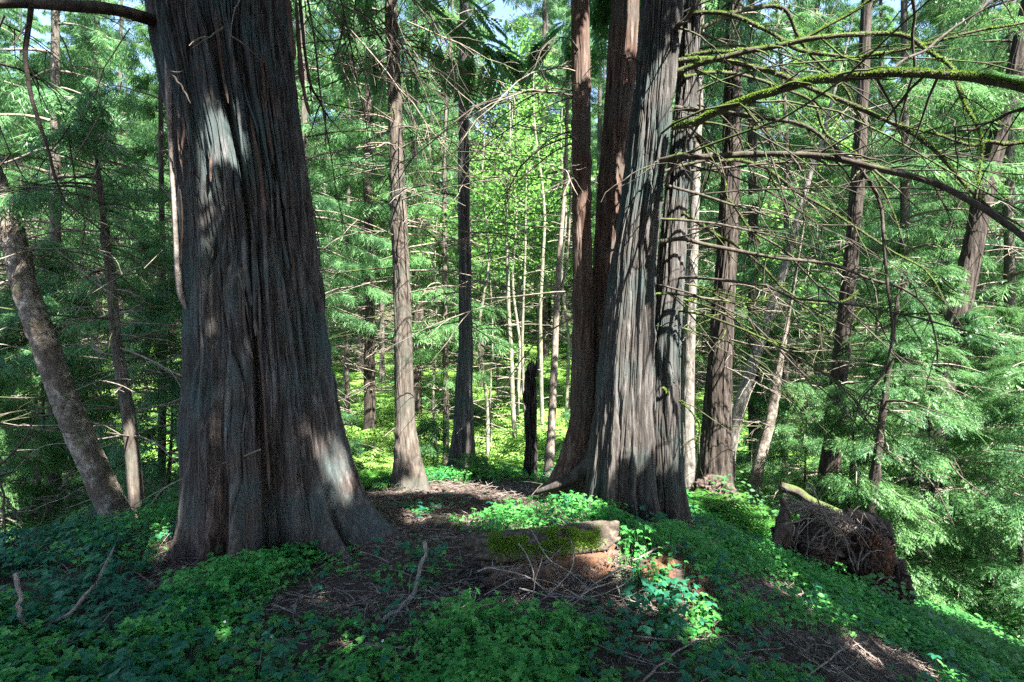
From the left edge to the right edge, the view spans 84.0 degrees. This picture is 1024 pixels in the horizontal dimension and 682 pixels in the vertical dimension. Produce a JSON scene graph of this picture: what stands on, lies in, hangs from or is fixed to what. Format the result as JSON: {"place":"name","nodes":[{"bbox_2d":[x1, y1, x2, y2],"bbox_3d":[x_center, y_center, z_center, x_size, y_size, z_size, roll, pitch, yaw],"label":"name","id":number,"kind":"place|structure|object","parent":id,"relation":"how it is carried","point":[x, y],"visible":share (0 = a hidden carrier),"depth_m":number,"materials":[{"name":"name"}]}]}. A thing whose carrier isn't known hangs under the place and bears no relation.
{"place":"outdoors","nodes":[
{"label":"outdoors","id":0,"kind":"place"},
{"bbox_2d":[0,0,1019,218],"label":"sky","id":1,"kind":"structure","parent":0,"point":[505,12],"materials":[{"name":"white"}]},
{"bbox_2d":[0,226,1023,681],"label":"ground","id":2,"kind":"structure","parent":0,"point":[396,582],"depth_m":3.79,"materials":[{"name":"soil"}]},
{"bbox_2d":[13,572,29,634],"bbox_3d":[-2.638,1.420,3.047,0.129,0.334,0.049,0,0,20],"label":"fallen stick","id":3,"kind":"object","parent":2,"relation":"on","point":[19,608],"visible":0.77,"depth_m":3.04,"materials":[{"name":"grey wood"}]},
{"bbox_2d":[0,8,74,355],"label":"hemlock tree","id":4,"kind":"object","parent":2,"relation":"on","point":[41,30],"visible":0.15,"depth_m":25.54,"materials":[{"name":"green plant"}]},
{"bbox_2d":[0,365,79,544],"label":"hemlock sapling","id":5,"kind":"object","parent":2,"relation":"on","point":[11,375],"visible":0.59,"depth_m":7.36,"materials":[{"name":"green plant"}]},
{"bbox_2d":[0,411,98,552],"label":"dead bough","id":6,"kind":"object","parent":2,"relation":"on","point":[4,497],"visible":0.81,"depth_m":4.72,"materials":[{"name":"brown wood"}]},
{"bbox_2d":[0,223,127,540],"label":"young cedar","id":7,"kind":"object","parent":2,"relation":"on","point":[52,270],"visible":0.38,"depth_m":8.60,"materials":[{"name":"green plant"}]},
{"bbox_2d":[0,157,134,531],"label":"alder tree","id":8,"kind":"object","parent":2,"relation":"on","point":[107,496],"visible":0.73,"depth_m":5.44,"materials":[{"name":"brown plant"}]},
{"bbox_2d":[30,545,114,634],"bbox_3d":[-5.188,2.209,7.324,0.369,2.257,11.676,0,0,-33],"label":"bent stem","id":9,"kind":"object","parent":2,"relation":"on","point":[79,602],"visible":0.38,"depth_m":3.01,"materials":[{"name":"brown plant"}]},
{"bbox_2d":[0,0,157,402],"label":"cedar tree","id":10,"kind":"object","parent":2,"relation":"on","point":[5,33],"visible":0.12,"depth_m":12.89,"materials":[{"name":"green plant"}]},
{"bbox_2d":[0,0,167,539],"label":"cedar tree","id":11,"kind":"object","parent":2,"relation":"on","point":[56,77],"visible":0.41,"depth_m":9.53,"materials":[{"name":"green plant"}]},
{"bbox_2d":[1,291,169,522],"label":"hemlock sapling","id":12,"kind":"object","parent":2,"relation":"on","point":[75,302],"visible":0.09,"depth_m":10.32,"materials":[{"name":"green plant"}]},
{"bbox_2d":[0,0,172,441],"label":"hemlock tree","id":13,"kind":"object","parent":2,"relation":"on","point":[99,62],"visible":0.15,"depth_m":13.90,"materials":[{"name":"green plant"}]},
{"bbox_2d":[32,0,169,368],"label":"hemlock tree","id":14,"kind":"object","parent":2,"relation":"on","point":[121,21],"visible":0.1,"depth_m":24.16,"materials":[{"name":"green plant"}]},
{"bbox_2d":[37,0,181,538],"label":"hemlock tree","id":15,"kind":"object","parent":2,"relation":"on","point":[161,143],"visible":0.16,"depth_m":8.23,"materials":[{"name":"green plant"}]},
{"bbox_2d":[50,231,183,537],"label":"young cedar","id":16,"kind":"object","parent":2,"relation":"on","point":[174,388],"visible":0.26,"depth_m":7.27,"materials":[{"name":"green plant"}]},
{"bbox_2d":[83,5,171,354],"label":"hemlock tree","id":17,"kind":"object","parent":2,"relation":"on","point":[137,27],"visible":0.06,"depth_m":27.52,"materials":[{"name":"green plant"}]},
{"bbox_2d":[123,3,181,337],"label":"hemlock tree","id":18,"kind":"object","parent":2,"relation":"on","point":[143,129],"visible":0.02,"depth_m":17.37,"materials":[{"name":"green plant"}]},
{"bbox_2d":[0,93,370,520],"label":"tree","id":19,"kind":"object","parent":2,"relation":"on","point":[79,129],"visible":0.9,"depth_m":6.02,"materials":[{"name":"green plant"}]},
{"bbox_2d":[0,0,570,579],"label":"cedar tree","id":20,"kind":"object","parent":2,"relation":"on","point":[264,454],"visible":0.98,"depth_m":4.41,"materials":[{"name":"brown plant"}]},
{"bbox_2d":[179,0,392,453],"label":"cedar tree","id":21,"kind":"object","parent":2,"relation":"on","point":[321,204],"visible":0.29,"depth_m":12.68,"materials":[{"name":"green plant"}]},
{"bbox_2d":[293,0,384,422],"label":"cedar tree","id":22,"kind":"object","parent":2,"relation":"on","point":[333,314],"visible":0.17,"depth_m":15.19,"materials":[{"name":"green plant"}]},
{"bbox_2d":[296,29,390,354],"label":"maple tree","id":23,"kind":"object","parent":2,"relation":"on","point":[356,214],"visible":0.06,"depth_m":24.23,"materials":[{"name":"green plant"}]},
{"bbox_2d":[308,0,393,421],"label":"hemlock tree","id":24,"kind":"object","parent":2,"relation":"on","point":[346,387],"visible":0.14,"depth_m":19.03,"materials":[{"name":"green plant"}]},
{"bbox_2d":[99,0,603,492],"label":"fir tree","id":25,"kind":"object","parent":2,"relation":"on","point":[408,470],"visible":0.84,"depth_m":6.93,"materials":[{"name":"brown plant"}]},
{"bbox_2d":[319,43,392,379],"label":"cedar tree","id":26,"kind":"object","parent":2,"relation":"on","point":[362,342],"visible":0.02,"depth_m":29.91,"materials":[{"name":"green plant"}]},
{"bbox_2d":[358,469,393,491],"bbox_3d":[-1.724,1.734,6.892,0.856,0.280,0.962,0,0,-36],"label":"sword fern","id":27,"kind":"object","parent":2,"relation":"on","point":[366,482],"visible":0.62,"depth_m":6.90,"materials":[{"name":"green plant"}]},
{"bbox_2d":[298,1,456,438],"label":"cedar tree","id":28,"kind":"object","parent":2,"relation":"on","point":[369,399],"visible":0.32,"depth_m":16.91,"materials":[{"name":"green plant"}]},
{"bbox_2d":[328,0,426,384],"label":"cedar tree","id":29,"kind":"object","parent":2,"relation":"on","point":[380,339],"visible":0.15,"depth_m":26.40,"materials":[{"name":"green plant"}]},
{"bbox_2d":[377,541,428,623],"bbox_3d":[-0.621,1.474,3.498,0.156,0.247,0.716,0,0,15],"label":"fallen stick","id":30,"kind":"object","parent":2,"relation":"on","point":[418,575],"visible":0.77,"depth_m":3.53,"materials":[{"name":"wood"}]},
{"bbox_2d":[340,0,482,420],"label":"cedar tree","id":31,"kind":"object","parent":2,"relation":"on","point":[418,396],"visible":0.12,"depth_m":19.88,"materials":[{"name":"green plant"}]},
{"bbox_2d":[386,182,473,463],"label":"slender maple","id":32,"kind":"object","parent":2,"relation":"on","point":[434,267],"visible":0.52,"depth_m":15.01,"materials":[{"name":"green plant"}]},
{"bbox_2d":[375,8,484,317],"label":"maple tree","id":33,"kind":"object","parent":2,"relation":"on","point":[431,119],"visible":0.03,"depth_m":30.23,"materials":[{"name":"green plant"}]},
{"bbox_2d":[416,415,452,479],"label":"hemlock sapling","id":34,"kind":"object","parent":2,"relation":"on","point":[431,427],"visible":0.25,"depth_m":10.68,"materials":[{"name":"green plant"}]},
{"bbox_2d":[356,0,519,463],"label":"hemlock tree","id":35,"kind":"object","parent":2,"relation":"on","point":[427,355],"visible":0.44,"depth_m":14.79,"materials":[{"name":"green plant"}]},
{"bbox_2d":[410,2,497,367],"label":"cedar tree","id":36,"kind":"object","parent":2,"relation":"on","point":[472,169],"visible":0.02,"depth_m":31.86,"materials":[{"name":"green plant"}]},
{"bbox_2d":[344,0,602,470],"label":"fir tree","id":37,"kind":"object","parent":2,"relation":"on","point":[462,440],"visible":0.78,"depth_m":8.91,"materials":[{"name":"green plant"}]},
{"bbox_2d":[443,451,509,479],"bbox_3d":[-0.475,1.797,8.002,0.857,0.321,1.203,0,0,-28],"label":"sword fern","id":38,"kind":"object","parent":2,"relation":"on","point":[479,461],"visible":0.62,"depth_m":8.09,"materials":[{"name":"green plant"}]},
{"bbox_2d":[361,0,594,504],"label":"cedar tree","id":39,"kind":"object","parent":2,"relation":"on","point":[577,436],"visible":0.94,"depth_m":6.02,"materials":[{"name":"red plant"}]},
{"bbox_2d":[432,0,530,385],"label":"cedar tree","id":40,"kind":"object","parent":2,"relation":"on","point":[491,6],"visible":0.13,"depth_m":29.12,"materials":[{"name":"green plant"}]},
{"bbox_2d":[62,338,909,574],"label":"meadow ferns","id":41,"kind":"object","parent":2,"relation":"on","point":[386,453],"visible":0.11,"depth_m":18.46,"materials":[{"name":"green plant"}]},
{"bbox_2d":[422,124,556,418],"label":"maple tree","id":42,"kind":"object","parent":2,"relation":"on","point":[533,311],"visible":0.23,"depth_m":21.49,"materials":[{"name":"green plant"}]},
{"bbox_2d":[441,127,538,460],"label":"slender maple","id":43,"kind":"object","parent":2,"relation":"on","point":[484,210],"visible":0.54,"depth_m":14.41,"materials":[{"name":"green plant"}]},
{"bbox_2d":[470,192,522,456],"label":"slender maple","id":44,"kind":"object","parent":2,"relation":"on","point":[491,371],"visible":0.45,"depth_m":16.88,"materials":[{"name":"green plant"}]},
{"bbox_2d":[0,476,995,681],"bbox_3d":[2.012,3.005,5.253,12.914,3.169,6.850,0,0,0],"label":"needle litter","id":45,"kind":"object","parent":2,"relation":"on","point":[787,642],"visible":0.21,"depth_m":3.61,"materials":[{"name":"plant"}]},
{"bbox_2d":[1,85,1001,312],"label":"distant woods","id":46,"kind":"object","parent":2,"relation":"on","point":[48,127],"depth_m":55.05,"materials":[{"name":"green plant"}]},
{"bbox_2d":[0,465,1023,681],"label":"ground herbs","id":47,"kind":"object","parent":2,"relation":"on","point":[268,563],"visible":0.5,"depth_m":3.14,"materials":[{"name":"green plant"}]},
{"bbox_2d":[0,467,1023,681],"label":"bramble cover","id":48,"kind":"object","parent":2,"relation":"on","point":[126,674],"visible":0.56,"depth_m":3.24,"materials":[{"name":"green plant"}]},
{"bbox_2d":[0,285,1023,679],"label":"undergrowth","id":49,"kind":"object","parent":2,"relation":"on","point":[992,637],"visible":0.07,"depth_m":6.12,"materials":[{"name":"green plant"}]},
{"bbox_2d":[470,35,560,450],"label":"slender maple","id":50,"kind":"object","parent":2,"relation":"on","point":[514,425],"visible":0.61,"depth_m":14.03,"materials":[{"name":"green plant"}]},
{"bbox_2d":[473,102,562,439],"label":"slender maple","id":51,"kind":"object","parent":2,"relation":"on","point":[502,193],"visible":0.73,"depth_m":13.46,"materials":[{"name":"green plant"}]},
{"bbox_2d":[480,97,558,422],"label":"slender maple","id":52,"kind":"object","parent":2,"relation":"on","point":[519,337],"visible":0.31,"depth_m":15.87,"materials":[{"name":"green plant"}]},
{"bbox_2d":[456,37,592,402],"bbox_3d":[0.645,-3.944,18.967,4.995,13.292,5.190,0,0,-10],"label":"maple tree","id":53,"kind":"object","parent":2,"relation":"on","point":[519,267],"visible":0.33,"depth_m":19.15,"materials":[{"name":"green plant"}]},
{"bbox_2d":[523,358,537,479],"bbox_3d":[0.254,1.288,7.804,0.192,2.117,0.239,0,0,39],"label":"burnt snag","id":54,"kind":"object","parent":2,"relation":"on","point":[530,416],"visible":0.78,"depth_m":7.76,"materials":[{"name":"black wood"}]},
{"bbox_2d":[472,5,595,376],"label":"maple tree","id":55,"kind":"object","parent":2,"relation":"on","point":[521,39],"visible":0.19,"depth_m":21.94,"materials":[{"name":"green plant"}]},
{"bbox_2d":[472,90,599,475],"bbox_3d":[0.434,-0.595,7.922,1.922,6.011,1.432,0,0,-18],"label":"vine maple","id":56,"kind":"object","parent":2,"relation":"on","point":[549,449],"visible":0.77,"depth_m":7.97,"materials":[{"name":"brown plant"}]},
{"bbox_2d":[464,520,623,593],"bbox_3d":[0.225,1.510,3.850,1.091,0.519,0.483,0,0,-12],"label":"mossy log","id":57,"kind":"object","parent":2,"relation":"on","point":[594,543],"visible":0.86,"depth_m":3.72,"materials":[{"name":"brown wood"}]},
{"bbox_2d":[493,0,594,361],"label":"cedar tree","id":58,"kind":"object","parent":2,"relation":"on","point":[542,13],"visible":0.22,"depth_m":28.00,"materials":[{"name":"green plant"}]},
{"bbox_2d":[510,0,591,341],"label":"cedar tree","id":59,"kind":"object","parent":2,"relation":"on","point":[555,13],"visible":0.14,"depth_m":34.76,"materials":[{"name":"green plant"}]},
{"bbox_2d":[507,45,598,427],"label":"slender maple","id":60,"kind":"object","parent":2,"relation":"on","point":[540,369],"visible":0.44,"depth_m":14.97,"materials":[{"name":"green plant"}]},
{"bbox_2d":[554,344,571,462],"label":"young cedar","id":61,"kind":"object","parent":2,"relation":"on","point":[559,445],"visible":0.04,"depth_m":11.38,"materials":[{"name":"green plant"}]},
{"bbox_2d":[530,100,597,412],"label":"slender maple","id":62,"kind":"object","parent":2,"relation":"on","point":[567,324],"visible":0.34,"depth_m":16.36,"materials":[{"name":"green plant"}]},
{"bbox_2d":[538,6,603,341],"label":"hemlock tree","id":63,"kind":"object","parent":2,"relation":"on","point":[592,134],"visible":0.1,"depth_m":30.77,"materials":[{"name":"green plant"}]},
{"bbox_2d":[537,11,604,338],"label":"cedar tree","id":64,"kind":"object","parent":2,"relation":"on","point":[595,92],"visible":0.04,"depth_m":33.26,"materials":[{"name":"green plant"}]},
{"bbox_2d":[519,0,667,403],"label":"hemlock tree","id":65,"kind":"object","parent":2,"relation":"on","point":[564,3],"visible":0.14,"depth_m":17.98,"materials":[{"name":"green plant"}]},
{"bbox_2d":[634,552,714,602],"bbox_3d":[1.057,1.595,3.750,0.497,0.346,0.505,0,0,0],"label":"rotten mound","id":66,"kind":"object","parent":2,"relation":"on","point":[680,573],"visible":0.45,"depth_m":3.63,"materials":[{"name":"brown wood"}]},
{"bbox_2d":[592,1,799,432],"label":"cedar tree","id":67,"kind":"object","parent":2,"relation":"on","point":[707,214],"visible":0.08,"depth_m":15.68,"materials":[{"name":"green plant"}]},
{"bbox_2d":[658,27,764,436],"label":"cedar tree","id":68,"kind":"object","parent":2,"relation":"on","point":[699,282],"visible":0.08,"depth_m":22.17,"materials":[{"name":"green plant"}]},
{"bbox_2d":[688,491,737,514],"bbox_3d":[2.161,1.948,6.750,1.203,0.321,0.857,0,0,-25],"label":"sword fern","id":69,"kind":"object","parent":2,"relation":"on","point":[706,503],"visible":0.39,"depth_m":6.75,"materials":[{"name":"green plant"}]},
{"bbox_2d":[687,474,742,506],"bbox_3d":[2.660,2.073,7.527,0.671,0.601,0.693,0,0,0],"label":"root lump","id":70,"kind":"object","parent":2,"relation":"on","point":[699,484],"visible":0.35,"depth_m":7.42,"materials":[{"name":"brown wood"}]},
{"bbox_2d":[663,0,768,489],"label":"alder tree","id":71,"kind":"object","parent":2,"relation":"on","point":[687,423],"visible":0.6,"depth_m":8.93,"materials":[{"name":"grey plant"}]},
{"bbox_2d":[592,0,848,486],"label":"fir tree","id":72,"kind":"object","parent":2,"relation":"on","point":[716,449],"visible":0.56,"depth_m":7.86,"materials":[{"name":"brown plant"}]},
{"bbox_2d":[431,0,1023,523],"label":"cedar clump","id":73,"kind":"object","parent":2,"relation":"on","point":[633,458],"visible":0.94,"depth_m":5.45,"materials":[{"name":"grey plant"}]},
{"bbox_2d":[692,488,771,521],"bbox_3d":[2.402,2.033,6.839,1.298,0.345,1.064,0,0,34],"label":"sword fern","id":74,"kind":"object","parent":2,"relation":"on","point":[729,513],"visible":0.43,"depth_m":6.66,"materials":[{"name":"green plant"}]},
{"bbox_2d":[695,3,797,390],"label":"cedar tree","id":75,"kind":"object","parent":2,"relation":"on","point":[758,74],"visible":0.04,"depth_m":26.47,"materials":[{"name":"green plant"}]},
{"bbox_2d":[732,502,778,532],"bbox_3d":[2.691,2.185,7.119,1.177,0.384,1.323,0,0,-30],"label":"sword fern","id":76,"kind":"object","parent":2,"relation":"on","point":[750,523],"visible":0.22,"depth_m":6.79,"materials":[{"name":"green plant"}]},
{"bbox_2d":[657,0,875,489],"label":"cedar tree","id":77,"kind":"object","parent":2,"relation":"on","point":[751,137],"visible":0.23,"depth_m":14.92,"materials":[{"name":"green plant"}]},
{"bbox_2d":[684,217,853,514],"bbox_3d":[4.025,0.454,8.608,2.751,4.908,2.626,0,0,0],"label":"alder tree","id":78,"kind":"object","parent":2,"relation":"on","point":[760,457],"visible":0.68,"depth_m":8.38,"materials":[{"name":"brown plant"}]},
{"bbox_2d":[697,5,874,449],"bbox_3d":[10.428,-3.689,22.333,6.605,18.382,6.358,0,0,26],"label":"maple tree","id":79,"kind":"object","parent":2,"relation":"on","point":[776,205],"visible":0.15,"depth_m":21.73,"materials":[{"name":"green plant"}]},
{"bbox_2d":[735,320,852,518],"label":"young cedar","id":80,"kind":"object","parent":2,"relation":"on","point":[759,404],"visible":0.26,"depth_m":13.47,"materials":[{"name":"green plant"}]},
{"bbox_2d":[740,378,860,520],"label":"hemlock sapling","id":81,"kind":"object","parent":2,"relation":"on","point":[780,457],"visible":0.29,"depth_m":9.74,"materials":[{"name":"green plant"}]},
{"bbox_2d":[732,13,868,479],"bbox_3d":[5.392,-1.870,10.885,2.463,9.060,1.486,0,0,32],"label":"alder tree","id":82,"kind":"object","parent":2,"relation":"on","point":[739,406],"visible":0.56,"depth_m":10.92,"materials":[{"name":"brown plant"}]},
{"bbox_2d":[696,0,905,498],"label":"hemlock tree","id":83,"kind":"object","parent":2,"relation":"on","point":[803,32],"visible":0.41,"depth_m":12.09,"materials":[{"name":"green plant"}]},
{"bbox_2d":[741,0,899,439],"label":"cedar tree","id":84,"kind":"object","parent":2,"relation":"on","point":[874,226],"visible":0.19,"depth_m":24.18,"materials":[{"name":"green plant"}]},
{"bbox_2d":[657,496,1023,681],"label":"slope herbs","id":85,"kind":"object","parent":2,"relation":"on","point":[942,676],"visible":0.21,"depth_m":4.41,"materials":[{"name":"green plant"}]},
{"bbox_2d":[770,483,916,604],"bbox_3d":[3.185,2.045,5.685,1.426,1.451,0.901,0,0,0],"label":"upturned stump","id":86,"kind":"object","parent":2,"relation":"on","point":[863,542],"visible":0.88,"depth_m":5.48,"materials":[{"name":"brown wood"}]},
{"bbox_2d":[778,482,841,512],"bbox_3d":[3.463,1.856,6.539,0.750,0.444,0.147,0,0,9],"label":"mossy log","id":87,"kind":"object","parent":86,"relation":"on","point":[797,492],"visible":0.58,"depth_m":6.52,"materials":[{"name":"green plant"}]},
{"bbox_2d":[789,16,907,420],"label":"hemlock tree","id":88,"kind":"object","parent":2,"relation":"on","point":[840,132],"visible":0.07,"depth_m":27.52,"materials":[{"name":"green plant"}]},
{"bbox_2d":[809,3,937,428],"bbox_3d":[15.277,-4.226,24.091,5.153,19.523,4.905,0,0,43],"label":"hemlock tree","id":89,"kind":"object","parent":2,"relation":"on","point":[889,8],"visible":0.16,"depth_m":23.54,"materials":[{"name":"green plant"}]},
{"bbox_2d":[802,0,955,378],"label":"cedar tree","id":90,"kind":"object","parent":2,"relation":"on","point":[880,65],"visible":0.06,"depth_m":28.25,"materials":[{"name":"green plant"}]},
{"bbox_2d":[778,376,982,607],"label":"hemlock sapling","id":91,"kind":"object","parent":2,"relation":"on","point":[887,492],"visible":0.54,"depth_m":7.08,"materials":[{"name":"green plant"}]},
{"bbox_2d":[743,0,1023,512],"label":"fir tree","id":92,"kind":"object","parent":2,"relation":"on","point":[829,461],"visible":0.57,"depth_m":8.32,"materials":[{"name":"green plant"}]},
{"bbox_2d":[782,263,1010,512],"bbox_3d":[4.628,0.830,6.936,1.733,3.661,2.113,0,0,0],"label":"hemlock sapling","id":93,"kind":"object","parent":2,"relation":"on","point":[875,474],"visible":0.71,"depth_m":6.74,"materials":[{"name":"green plant"}]},
{"bbox_2d":[783,0,1023,531],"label":"fir tree","id":94,"kind":"object","parent":2,"relation":"on","point":[968,257],"visible":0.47,"depth_m":8.54,"materials":[{"name":"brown plant"}]},
{"bbox_2d":[797,338,1010,615],"bbox_3d":[6.338,2.276,9.670,2.874,4.953,3.572,0,0,-42],"label":"hemlock sapling","id":95,"kind":"object","parent":2,"relation":"on","point":[947,481],"visible":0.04,"depth_m":9.17,"materials":[{"name":"green plant"}]},
{"bbox_2d":[791,0,1023,546],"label":"hemlock tree","id":96,"kind":"object","parent":2,"relation":"on","point":[905,216],"visible":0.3,"depth_m":11.87,"materials":[{"name":"green plant"}]},
{"bbox_2d":[794,257,1023,611],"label":"hemlock sapling","id":97,"kind":"object","parent":2,"relation":"on","point":[933,457],"visible":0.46,"depth_m":7.17,"materials":[{"name":"green plant"}]},
{"bbox_2d":[847,0,1023,561],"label":"cedar tree","id":98,"kind":"object","parent":2,"relation":"on","point":[892,244],"visible":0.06,"depth_m":13.94,"materials":[{"name":"green plant"}]},
{"bbox_2d":[852,0,1023,581],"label":"hemlock tree","id":99,"kind":"object","parent":2,"relation":"on","point":[1010,274],"visible":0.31,"depth_m":11.39,"materials":[{"name":"green plant"}]},
{"bbox_2d":[861,0,1021,389],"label":"cedar tree","id":100,"kind":"object","parent":2,"relation":"on","point":[923,32],"visible":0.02,"depth_m":28.07,"materials":[{"name":"green plant"}]},
{"bbox_2d":[866,0,1023,487],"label":"cedar tree","id":101,"kind":"object","parent":2,"relation":"on","point":[894,201],"visible":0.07,"depth_m":19.72,"materials":[{"name":"green plant"}]},
{"bbox_2d":[892,300,1023,627],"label":"hemlock sapling","id":102,"kind":"object","parent":2,"relation":"on","point":[1012,346],"visible":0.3,"depth_m":8.23,"materials":[{"name":"green plant"}]},
{"bbox_2d":[897,418,1023,609],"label":"hemlock sapling","id":103,"kind":"object","parent":2,"relation":"on","point":[944,558],"visible":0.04,"depth_m":9.02,"materials":[{"name":"green plant"}]},
{"bbox_2d":[898,351,1023,643],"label":"hemlock sapling","id":104,"kind":"object","parent":2,"relation":"on","point":[1013,418],"visible":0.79,"depth_m":6.88,"materials":[{"name":"green plant"}]},
{"bbox_2d":[930,3,1023,434],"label":"cedar tree","id":105,"kind":"object","parent":2,"relation":"on","point":[1000,241],"visible":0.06,"depth_m":24.52,"materials":[{"name":"green plant"}]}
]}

